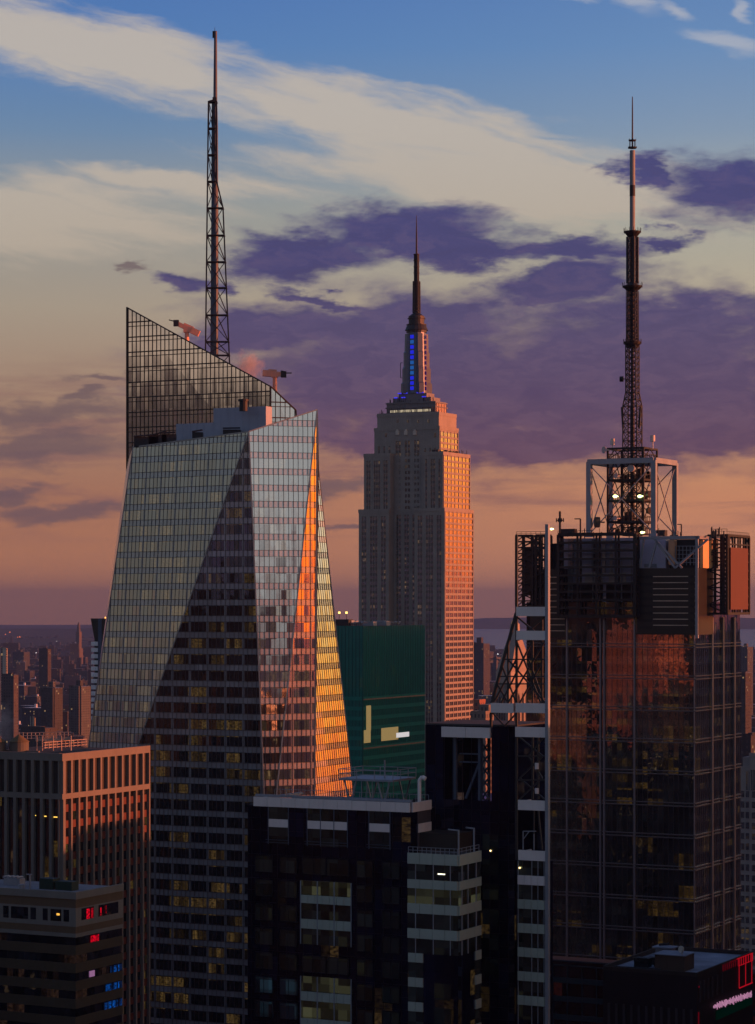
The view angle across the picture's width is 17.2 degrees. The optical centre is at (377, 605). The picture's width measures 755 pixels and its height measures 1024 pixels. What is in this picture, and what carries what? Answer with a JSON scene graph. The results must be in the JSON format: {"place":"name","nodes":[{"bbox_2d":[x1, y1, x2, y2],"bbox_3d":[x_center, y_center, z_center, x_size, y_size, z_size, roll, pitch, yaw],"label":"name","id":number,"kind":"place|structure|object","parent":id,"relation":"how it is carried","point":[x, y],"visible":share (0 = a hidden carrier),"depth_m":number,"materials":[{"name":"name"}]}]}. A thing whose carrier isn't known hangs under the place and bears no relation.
{"place":"outdoors","nodes":[
{"label":"outdoors","id":0,"kind":"place"},
{"bbox_2d":[0,628,93,637],"bbox_3d":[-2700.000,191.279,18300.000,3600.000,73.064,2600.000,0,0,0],"label":"hills","id":1,"kind":"structure","parent":0,"point":[60,633],"depth_m":17459.39,"materials":[{"name":"grey"}]},
{"bbox_2d":[0,638,94,646],"bbox_3d":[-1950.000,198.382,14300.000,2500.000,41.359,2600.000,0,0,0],"label":"hills","id":2,"kind":"structure","parent":0,"point":[38,642],"depth_m":13574.84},
{"bbox_2d":[0,874,123,1023],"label":"banded office block","id":3,"kind":"structure","parent":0,"point":[61,953],"depth_m":505.42,"materials":[{"name":"concrete"}]},
{"bbox_2d":[3,906,8,917],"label":"window","id":4,"kind":"structure","parent":3,"relation":"in","point":[5,908],"depth_m":507.60,"materials":[{"name":"black glass"}]},
{"bbox_2d":[11,906,27,918],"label":"window","id":5,"kind":"structure","parent":3,"relation":"in","point":[16,912],"depth_m":506.12,"materials":[{"name":"black glass"}]},
{"bbox_2d":[30,907,35,919],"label":"window","id":6,"kind":"structure","parent":3,"relation":"in","point":[32,910],"depth_m":504.64,"materials":[{"name":"black glass"}]},
{"bbox_2d":[43,908,47,919],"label":"window","id":7,"kind":"structure","parent":3,"relation":"in","point":[45,910],"depth_m":503.16,"materials":[{"name":"black glass"}]},
{"bbox_2d":[51,909,60,920],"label":"window","id":8,"kind":"structure","parent":3,"relation":"in","point":[54,917],"depth_m":502.05,"materials":[{"name":"black glass"}]},
{"bbox_2d":[0,928,121,945],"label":"ribbon window","id":9,"kind":"structure","parent":3,"relation":"in","point":[117,932],"depth_m":504.76,"materials":[{"name":"black glass"}]},
{"bbox_2d":[0,945,121,963],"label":"ribbon window","id":10,"kind":"structure","parent":3,"relation":"in","point":[62,958],"depth_m":505.13,"materials":[{"name":"black glass"}]},
{"bbox_2d":[0,963,121,980],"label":"ribbon window","id":11,"kind":"structure","parent":3,"relation":"in","point":[40,974],"depth_m":504.51,"materials":[{"name":"black glass"}]},
{"bbox_2d":[0,980,121,998],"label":"ribbon window","id":12,"kind":"structure","parent":3,"relation":"in","point":[55,993],"depth_m":504.51,"materials":[{"name":"black glass"}]},
{"bbox_2d":[0,997,121,1016],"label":"ribbon window","id":13,"kind":"structure","parent":3,"relation":"in","point":[46,1010],"depth_m":504.51,"materials":[{"name":"black glass"}]},
{"bbox_2d":[0,1015,121,1023],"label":"ribbon window","id":14,"kind":"structure","parent":3,"relation":"in","point":[117,1019],"depth_m":509.21,"materials":[{"name":"black glass"}]},
{"bbox_2d":[63,910,68,921],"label":"window","id":15,"kind":"structure","parent":3,"relation":"in","point":[65,912],"depth_m":500.83,"materials":[{"name":"black glass"}]},
{"bbox_2d":[81,906,93,919],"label":"window","id":16,"kind":"structure","parent":3,"relation":"in","point":[84,910],"depth_m":502.67,"materials":[{"name":"black glass"}]},
{"bbox_2d":[87,908,92,918],"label":"lit window","id":17,"kind":"structure","parent":3,"relation":"in","point":[89,911],"depth_m":504.14,"materials":[{"name":"red glass"}]},
{"bbox_2d":[90,934,98,942],"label":"lit window","id":18,"kind":"structure","parent":3,"relation":"in","point":[93,938],"depth_m":505.99,"materials":[{"name":"red glass"}]},
{"bbox_2d":[98,902,117,916],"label":"window","id":19,"kind":"structure","parent":3,"relation":"in","point":[111,908],"depth_m":510.83,"materials":[{"name":"black glass"}]},
{"bbox_2d":[103,998,121,1009],"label":"lit window","id":20,"kind":"structure","parent":3,"relation":"in","point":[118,1002],"depth_m":511.96,"materials":[{"name":"blue glass"}]},
{"bbox_2d":[106,981,121,990],"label":"lit window","id":21,"kind":"structure","parent":3,"relation":"in","point":[116,985],"depth_m":512.46,"materials":[{"name":"blue glass"}]},
{"bbox_2d":[110,964,121,972],"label":"lit window","id":22,"kind":"structure","parent":3,"relation":"in","point":[118,967],"depth_m":512.96,"materials":[{"name":"blue glass"}]},
{"bbox_2d":[0,745,149,1023],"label":"stone pier tower","id":23,"kind":"structure","parent":0,"point":[81,815],"depth_m":611.12,"materials":[{"name":"brown stone"}]},
{"bbox_2d":[0,737,5,750],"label":"water tank","id":24,"kind":"object","parent":23,"relation":"on","point":[2,744],"visible":0.86,"depth_m":610.80,"materials":[{"name":"brown wood"}]},
{"bbox_2d":[9,734,29,751],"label":"water tank","id":25,"kind":"object","parent":23,"relation":"on","point":[18,743],"visible":0.84,"depth_m":610.20,"materials":[{"name":"brown wood"}]},
{"bbox_2d":[21,732,86,750],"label":"cooling plant","id":26,"kind":"object","parent":23,"relation":"on","point":[61,738],"visible":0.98,"depth_m":617.93,"materials":[{"name":"metal"}]},
{"bbox_2d":[0,625,526,693],"bbox_3d":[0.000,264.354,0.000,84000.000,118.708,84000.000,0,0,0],"label":"ground","id":27,"kind":"structure","parent":0,"point":[63,653],"depth_m":30186.99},
{"bbox_2d":[1,647,7,735],"bbox_3d":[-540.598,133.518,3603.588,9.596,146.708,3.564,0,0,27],"label":"office slab","id":28,"kind":"structure","parent":27,"relation":"on","point":[4,660],"depth_m":3602.90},
{"bbox_2d":[2,673,17,748],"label":"apartment tower","id":29,"kind":"structure","parent":27,"relation":"on","point":[9,706],"depth_m":2703.67,"materials":[{"name":"brown brick"}]},
{"bbox_2d":[3,643,19,670],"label":"city block","id":30,"kind":"structure","parent":27,"relation":"on","point":[13,647],"depth_m":7662.25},
{"bbox_2d":[16,660,25,677],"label":"city block","id":31,"kind":"structure","parent":27,"relation":"on","point":[20,667],"depth_m":6799.66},
{"bbox_2d":[13,650,29,670],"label":"city block","id":32,"kind":"structure","parent":27,"relation":"on","point":[19,655],"depth_m":7051.54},
{"bbox_2d":[18,683,32,695],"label":"city block","id":33,"kind":"structure","parent":27,"relation":"on","point":[23,690],"depth_m":4878.50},
{"bbox_2d":[18,679,35,685],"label":"city block","id":34,"kind":"structure","parent":27,"relation":"on","point":[29,682],"depth_m":5705.74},
{"bbox_2d":[18,696,40,720],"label":"city block","id":35,"kind":"structure","parent":27,"relation":"on","point":[26,700],"depth_m":4061.23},
{"bbox_2d":[24,669,34,680],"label":"city block","id":36,"kind":"structure","parent":27,"relation":"on","point":[29,674],"depth_m":6510.48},
{"bbox_2d":[20,702,40,723],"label":"city block","id":37,"kind":"structure","parent":27,"relation":"on","point":[37,703],"depth_m":3915.88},
{"bbox_2d":[22,704,40,725],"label":"city block","id":38,"kind":"structure","parent":27,"relation":"on","point":[34,712],"depth_m":3498.62,"materials":[{"name":"concrete"}]},
{"bbox_2d":[30,716,34,725],"bbox_3d":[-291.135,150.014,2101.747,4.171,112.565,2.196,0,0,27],"label":"apartment tower","id":39,"kind":"structure","parent":27,"relation":"on","point":[32,720],"depth_m":2100.74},
{"bbox_2d":[28,666,38,669],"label":"city block","id":40,"kind":"structure","parent":27,"relation":"on","point":[33,667],"depth_m":7025.15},
{"bbox_2d":[30,659,38,664],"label":"city block","id":41,"kind":"structure","parent":27,"relation":"on","point":[33,661],"depth_m":8840.82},
{"bbox_2d":[20,726,56,746],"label":"warehouse","id":42,"kind":"structure","parent":27,"relation":"on","point":[25,730],"depth_m":1905.34,"materials":[{"name":"concrete"}]},
{"bbox_2d":[39,648,50,695],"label":"office tower","id":43,"kind":"structure","parent":27,"relation":"on","point":[44,666],"depth_m":4605.07,"materials":[{"name":"concrete"}]},
{"bbox_2d":[41,681,62,730],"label":"apartment tower","id":44,"kind":"structure","parent":27,"relation":"on","point":[51,705],"depth_m":2905.36,"materials":[{"name":"brick"}]},
{"bbox_2d":[57,733,84,746],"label":"city block","id":45,"kind":"structure","parent":27,"relation":"on","point":[75,738],"depth_m":2476.77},
{"bbox_2d":[64,673,80,689],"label":"city block","id":46,"kind":"structure","parent":27,"relation":"on","point":[72,678],"depth_m":6141.99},
{"bbox_2d":[70,642,78,660],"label":"city block","id":47,"kind":"structure","parent":27,"relation":"on","point":[74,650],"depth_m":8289.23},
{"bbox_2d":[76,622,82,663],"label":"clock tower","id":48,"kind":"structure","parent":27,"relation":"on","point":[79,636],"depth_m":8304.91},
{"bbox_2d":[69,680,90,746],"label":"apartment tower","id":49,"kind":"structure","parent":27,"relation":"on","point":[79,708],"depth_m":2955.58,"materials":[{"name":"brick"}]},
{"bbox_2d":[78,669,87,680],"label":"city block","id":50,"kind":"structure","parent":27,"relation":"on","point":[82,673],"depth_m":6884.17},
{"bbox_2d":[91,617,105,719],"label":"flared crown tower","id":51,"kind":"structure","parent":27,"relation":"on","point":[98,625],"depth_m":1048.85,"materials":[{"name":"blue metal"}]},
{"bbox_2d":[88,31,354,1023],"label":"glass skyscraper","id":52,"kind":"structure","parent":27,"relation":"on","point":[220,689],"depth_m":700.12,"materials":[{"name":"glass"}]},
{"bbox_2d":[169,319,200,340],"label":"maintenance crane","id":53,"kind":"object","parent":52,"relation":"on","point":[187,328],"visible":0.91,"depth_m":749.10,"materials":[{"name":"paint"}]},
{"bbox_2d":[262,369,291,390],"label":"maintenance crane","id":54,"kind":"object","parent":52,"relation":"on","point":[273,374],"visible":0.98,"depth_m":735.25,"materials":[{"name":"paint"}]},
{"bbox_2d":[0,635,754,735],"bbox_3d":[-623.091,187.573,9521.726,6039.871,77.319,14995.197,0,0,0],"label":"rooftops","id":55,"kind":"object","parent":27,"relation":"on","point":[57,666],"visible":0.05,"depth_m":7479.76,"materials":[{"name":"brick"}]},
{"bbox_2d":[336,612,425,799],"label":"green glass tower","id":56,"kind":"structure","parent":27,"relation":"on","point":[382,664],"depth_m":1017.09,"materials":[{"name":"glass"}]},
{"bbox_2d":[364,730,370,742],"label":"lit window","id":57,"kind":"structure","parent":56,"relation":"in","point":[367,734],"depth_m":1003.34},
{"bbox_2d":[366,705,370,730],"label":"lit window","id":58,"kind":"structure","parent":56,"relation":"in","point":[368,708],"depth_m":1004.08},
{"bbox_2d":[381,727,397,740],"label":"lit window","id":59,"kind":"structure","parent":56,"relation":"in","point":[389,733],"depth_m":1020.89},
{"bbox_2d":[396,732,408,737],"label":"lit window","id":60,"kind":"structure","parent":56,"relation":"in","point":[403,734],"depth_m":1031.41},
{"bbox_2d":[358,215,473,724],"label":"art deco skyscraper","id":61,"kind":"structure","parent":27,"relation":"on","point":[416,540],"depth_m":1519.11,"materials":[{"name":"stone"}]},
{"bbox_2d":[362,441,440,720],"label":"front window","id":62,"kind":"structure","parent":61,"relation":"in","point":[377,462],"depth_m":1516.90,"materials":[{"name":"grey glass"}]},
{"bbox_2d":[385,420,435,436],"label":"attic window","id":63,"kind":"structure","parent":61,"relation":"in","point":[397,420],"depth_m":1518.38,"materials":[{"name":"black glass"}]},
{"bbox_2d":[441,432,472,720],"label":"window","id":64,"kind":"structure","parent":61,"relation":"in","point":[442,433],"depth_m":1518.75,"materials":[{"name":"brown glass"}]},
{"bbox_2d":[473,699,485,710],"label":"building","id":65,"kind":"structure","parent":27,"relation":"on","point":[476,702],"depth_m":1421.27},
{"bbox_2d":[474,637,489,698],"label":"apartment slab","id":66,"kind":"structure","parent":27,"relation":"on","point":[481,668],"depth_m":4306.09,"materials":[{"name":"concrete"}]},
{"bbox_2d":[471,704,493,791],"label":"setback stone block","id":67,"kind":"structure","parent":27,"relation":"on","point":[483,712],"depth_m":1351.65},
{"bbox_2d":[478,695,491,703],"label":"city block","id":68,"kind":"structure","parent":27,"relation":"on","point":[488,698],"depth_m":4244.94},
{"bbox_2d":[493,682,526,720],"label":"gothic stone block","id":69,"kind":"structure","parent":27,"relation":"on","point":[508,716],"depth_m":1153.28,"materials":[{"name":"beige stone"}]},
{"bbox_2d":[496,622,526,682],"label":"campanile tower","id":70,"kind":"structure","parent":27,"relation":"on","point":[522,669],"depth_m":1913.38,"materials":[{"name":"stone"}]},
{"bbox_2d":[490,654,754,680],"bbox_3d":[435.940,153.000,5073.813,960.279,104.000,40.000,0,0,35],"label":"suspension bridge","id":71,"kind":"structure","parent":27,"relation":"on","point":[495,658],"depth_m":5184.04,"materials":[{"name":"metal"}]},
{"bbox_2d":[516,97,749,959],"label":"antenna skyscraper","id":72,"kind":"structure","parent":27,"relation":"on","point":[645,747],"depth_m":711.87,"materials":[{"name":"black glass"}]},
{"bbox_2d":[741,671,751,733],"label":"office tower","id":73,"kind":"structure","parent":27,"relation":"on","point":[746,702],"depth_m":2603.03,"materials":[{"name":"concrete"}]},
{"bbox_2d":[741,643,752,714],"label":"office tower","id":74,"kind":"structure","parent":27,"relation":"on","point":[746,658],"depth_m":4204.80,"materials":[{"name":"concrete"}]},
{"bbox_2d":[741,753,754,969],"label":"pale stone tower","id":75,"kind":"structure","parent":27,"relation":"on","point":[748,855],"depth_m":961.01,"materials":[{"name":"stone"}]},
{"bbox_2d":[753,770,754,789],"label":"window","id":76,"kind":"structure","parent":75,"relation":"in","point":[753,770],"depth_m":959.15,"materials":[{"name":"glass"}]},
{"bbox_2d":[741,732,754,765],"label":"warehouse","id":77,"kind":"structure","parent":27,"relation":"on","point":[747,743],"depth_m":1501.83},
{"bbox_2d":[0,0,754,624],"label":"sky","id":78,"kind":"structure","parent":0,"point":[504,126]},
{"bbox_2d":[248,524,552,1023],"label":"black glass tower","id":79,"kind":"structure","parent":0,"point":[435,906],"depth_m":395.06,"materials":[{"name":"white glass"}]},
{"bbox_2d":[255,855,272,872],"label":"window","id":80,"kind":"structure","parent":79,"relation":"in","point":[263,863],"depth_m":403.81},
{"bbox_2d":[255,879,272,896],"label":"window","id":81,"kind":"structure","parent":79,"relation":"in","point":[263,887],"depth_m":403.81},
{"bbox_2d":[255,903,272,920],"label":"window","id":82,"kind":"structure","parent":79,"relation":"in","point":[264,912],"depth_m":403.81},
{"bbox_2d":[255,927,272,944],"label":"window","id":83,"kind":"structure","parent":79,"relation":"in","point":[263,936],"depth_m":403.81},
{"bbox_2d":[255,951,272,969],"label":"window","id":84,"kind":"structure","parent":79,"relation":"in","point":[263,960],"depth_m":403.81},
{"bbox_2d":[255,976,272,993],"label":"window","id":85,"kind":"structure","parent":79,"relation":"in","point":[263,984],"depth_m":403.81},
{"bbox_2d":[255,1000,272,1017],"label":"window","id":86,"kind":"structure","parent":79,"relation":"in","point":[263,1008],"depth_m":403.86,"materials":[{"name":"glass"}]},
{"bbox_2d":[279,856,296,873],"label":"window","id":87,"kind":"structure","parent":79,"relation":"in","point":[287,864],"depth_m":401.79,"materials":[{"name":"glass"}]},
{"bbox_2d":[279,880,296,897],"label":"window","id":88,"kind":"structure","parent":79,"relation":"in","point":[287,889],"depth_m":401.79,"materials":[{"name":"glass"}]},
{"bbox_2d":[279,905,296,922],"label":"window","id":89,"kind":"structure","parent":79,"relation":"in","point":[287,913],"depth_m":401.79,"materials":[{"name":"glass"}]},
{"bbox_2d":[279,929,296,946],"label":"window","id":90,"kind":"structure","parent":79,"relation":"in","point":[287,937],"depth_m":401.79,"materials":[{"name":"glass"}]},
{"bbox_2d":[279,953,296,970],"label":"window","id":91,"kind":"structure","parent":79,"relation":"in","point":[287,962],"depth_m":401.79,"materials":[{"name":"glass"}]},
{"bbox_2d":[279,978,296,995],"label":"window","id":92,"kind":"structure","parent":79,"relation":"in","point":[287,986],"depth_m":401.79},
{"bbox_2d":[279,1002,296,1019],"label":"window","id":93,"kind":"structure","parent":79,"relation":"in","point":[288,1011],"depth_m":401.84,"materials":[{"name":"glass"}]},
{"bbox_2d":[302,857,325,875],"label":"window","id":94,"kind":"structure","parent":79,"relation":"in","point":[310,866],"depth_m":399.69,"materials":[{"name":"glass"}]},
{"bbox_2d":[302,955,325,973],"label":"window","id":95,"kind":"structure","parent":79,"relation":"in","point":[312,964],"depth_m":399.69,"materials":[{"name":"glass"}]},
{"bbox_2d":[326,858,348,876],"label":"window","id":96,"kind":"structure","parent":79,"relation":"in","point":[334,867],"depth_m":397.74,"materials":[{"name":"glass"}]},
{"bbox_2d":[326,957,348,974],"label":"window","id":97,"kind":"structure","parent":79,"relation":"in","point":[334,965],"depth_m":397.74,"materials":[{"name":"glass"}]},
{"bbox_2d":[356,860,372,877],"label":"window","id":98,"kind":"structure","parent":79,"relation":"in","point":[364,869],"depth_m":395.51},
{"bbox_2d":[356,885,372,902],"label":"window","id":99,"kind":"structure","parent":79,"relation":"in","point":[364,893],"depth_m":395.51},
{"bbox_2d":[356,909,372,927],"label":"window","id":100,"kind":"structure","parent":79,"relation":"in","point":[364,918],"depth_m":395.51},
{"bbox_2d":[356,934,372,951],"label":"window","id":101,"kind":"structure","parent":79,"relation":"in","point":[364,943],"depth_m":395.51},
{"bbox_2d":[356,959,372,976],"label":"window","id":102,"kind":"structure","parent":79,"relation":"in","point":[364,968],"depth_m":395.51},
{"bbox_2d":[356,984,372,1001],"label":"window","id":103,"kind":"structure","parent":79,"relation":"in","point":[364,992],"depth_m":395.51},
{"bbox_2d":[356,1008,372,1023],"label":"window","id":104,"kind":"structure","parent":79,"relation":"in","point":[363,1016],"depth_m":395.51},
{"bbox_2d":[339,760,415,801],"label":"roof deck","id":105,"kind":"structure","parent":79,"relation":"on","point":[375,778],"depth_m":406.95,"materials":[{"name":"grey metal"}]},
{"bbox_2d":[382,861,399,879],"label":"window","id":106,"kind":"structure","parent":79,"relation":"in","point":[390,870],"depth_m":393.39,"materials":[{"name":"glass"}]},
{"bbox_2d":[382,886,399,904],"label":"window","id":107,"kind":"structure","parent":79,"relation":"in","point":[390,895],"depth_m":393.39,"materials":[{"name":"glass"}]},
{"bbox_2d":[382,911,399,928],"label":"window","id":108,"kind":"structure","parent":79,"relation":"in","point":[390,920],"depth_m":393.39,"materials":[{"name":"glass"}]},
{"bbox_2d":[382,936,399,953],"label":"window","id":109,"kind":"structure","parent":79,"relation":"in","point":[390,945],"depth_m":393.39,"materials":[{"name":"glass"}]},
{"bbox_2d":[382,961,399,978],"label":"window","id":110,"kind":"structure","parent":79,"relation":"in","point":[390,969],"depth_m":393.39,"materials":[{"name":"glass"}]},
{"bbox_2d":[382,986,399,1003],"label":"window","id":111,"kind":"structure","parent":79,"relation":"in","point":[390,994],"depth_m":393.39,"materials":[{"name":"glass"}]},
{"bbox_2d":[382,1010,399,1023],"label":"window","id":112,"kind":"structure","parent":79,"relation":"in","point":[388,1017],"depth_m":393.39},
{"bbox_2d":[418,775,426,801],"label":"roof vent pipe","id":113,"kind":"object","parent":79,"relation":"on","point":[421,778],"visible":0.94,"depth_m":397.68,"materials":[{"name":"grey metal"}]},
{"bbox_2d":[434,983,450,1000],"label":"window","id":114,"kind":"structure","parent":79,"relation":"in","point":[441,991],"depth_m":384.38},
{"bbox_2d":[434,1008,450,1023],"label":"window","id":115,"kind":"structure","parent":79,"relation":"in","point":[441,1015],"depth_m":384.38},
{"bbox_2d":[483,834,498,849],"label":"window","id":116,"kind":"structure","parent":79,"relation":"in","point":[490,841],"depth_m":395.51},
{"bbox_2d":[483,859,498,874],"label":"window","id":117,"kind":"structure","parent":79,"relation":"in","point":[490,866],"depth_m":395.51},
{"bbox_2d":[483,884,498,899],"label":"window","id":118,"kind":"structure","parent":79,"relation":"in","point":[490,891],"depth_m":395.46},
{"bbox_2d":[483,909,498,924],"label":"window","id":119,"kind":"structure","parent":79,"relation":"in","point":[490,916],"depth_m":395.42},
{"bbox_2d":[483,933,498,949],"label":"window","id":120,"kind":"structure","parent":79,"relation":"in","point":[490,941],"depth_m":395.42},
{"bbox_2d":[483,958,498,974],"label":"window","id":121,"kind":"structure","parent":79,"relation":"in","point":[490,966],"depth_m":395.42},
{"bbox_2d":[474,629,754,648],"bbox_3d":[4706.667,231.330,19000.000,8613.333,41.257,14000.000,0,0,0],"label":"water","id":122,"kind":"structure","parent":0,"point":[497,638],"depth_m":17827.34,"materials":[{"name":"grey liquid"}]},
{"bbox_2d":[474,617,754,628],"bbox_3d":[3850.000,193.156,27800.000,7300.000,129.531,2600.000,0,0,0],"label":"hills","id":123,"kind":"structure","parent":0,"point":[505,623],"depth_m":26951.43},
{"bbox_2d":[553,956,754,1023],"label":"dark block","id":124,"kind":"structure","parent":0,"point":[577,990],"depth_m":539.00,"materials":[{"name":"black glass"}]},
{"bbox_2d":[603,943,752,1023],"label":"theatre block","id":125,"kind":"structure","parent":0,"point":[664,983],"depth_m":436.79,"materials":[{"name":"brown brick"}]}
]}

